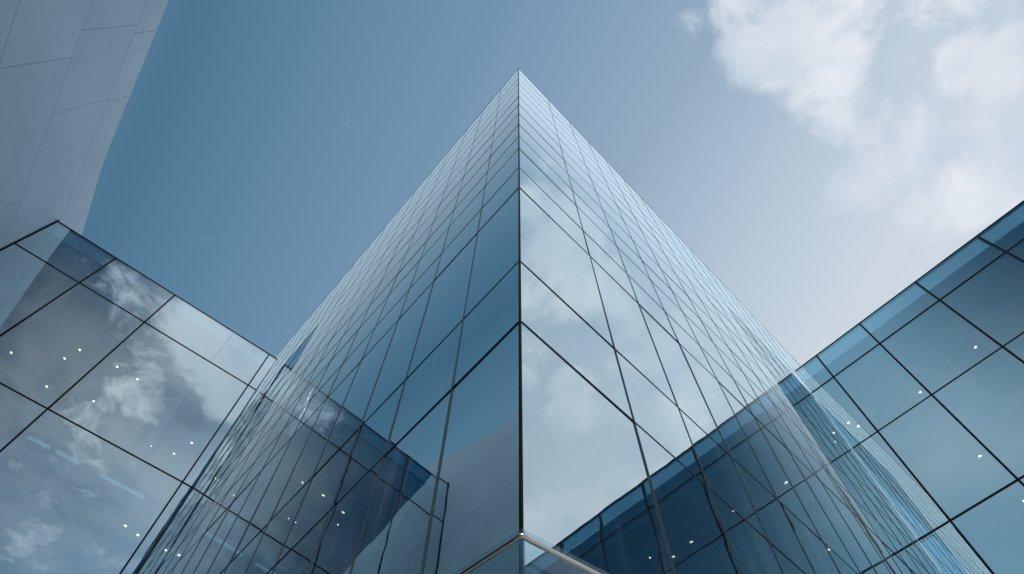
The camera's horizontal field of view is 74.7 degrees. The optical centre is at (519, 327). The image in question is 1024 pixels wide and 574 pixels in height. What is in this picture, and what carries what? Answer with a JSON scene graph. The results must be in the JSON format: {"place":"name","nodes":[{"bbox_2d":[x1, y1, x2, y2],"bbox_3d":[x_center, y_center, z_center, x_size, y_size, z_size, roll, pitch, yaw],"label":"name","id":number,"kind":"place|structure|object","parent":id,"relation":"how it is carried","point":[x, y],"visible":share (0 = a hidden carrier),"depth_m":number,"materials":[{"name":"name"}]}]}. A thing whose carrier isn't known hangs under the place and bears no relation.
{"place":"outdoors","nodes":[
{"label":"outdoors","id":0,"kind":"place"},
{"bbox_2d":[137,68,941,573],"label":"glass tower","id":1,"kind":"structure","parent":0,"point":[533,316],"depth_m":6.99,"materials":[{"name":"blue glass"}]},
{"bbox_2d":[795,200,1023,573],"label":"glass wing","id":2,"kind":"structure","parent":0,"point":[916,388],"depth_m":16.51,"materials":[{"name":"blue glass"}]},
{"label":"courtyard paving","id":3,"kind":"structure","parent":0,"visible":0},
{"bbox_2d":[0,0,168,248],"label":"concrete building","id":4,"kind":"structure","parent":3,"relation":"on","point":[69,71],"depth_m":17.40,"materials":[{"name":"grey concrete"}]},
{"bbox_2d":[0,220,276,573],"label":"glass wing","id":5,"kind":"structure","parent":3,"relation":"on","point":[127,391],"depth_m":17.23,"materials":[{"name":"blue glass"}]},
{"bbox_3d":[0.315,4.740,1.831,14.718,2.189,7.400,0,-63,0],"label":"stone plinth","id":6,"kind":"object","parent":3,"relation":"on","visible":0},
{"bbox_2d":[458,533,600,573],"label":"metal railing","id":7,"kind":"object","parent":6,"relation":"on","point":[511,542],"visible":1,"depth_m":2.22,"materials":[{"name":"silver metal"}]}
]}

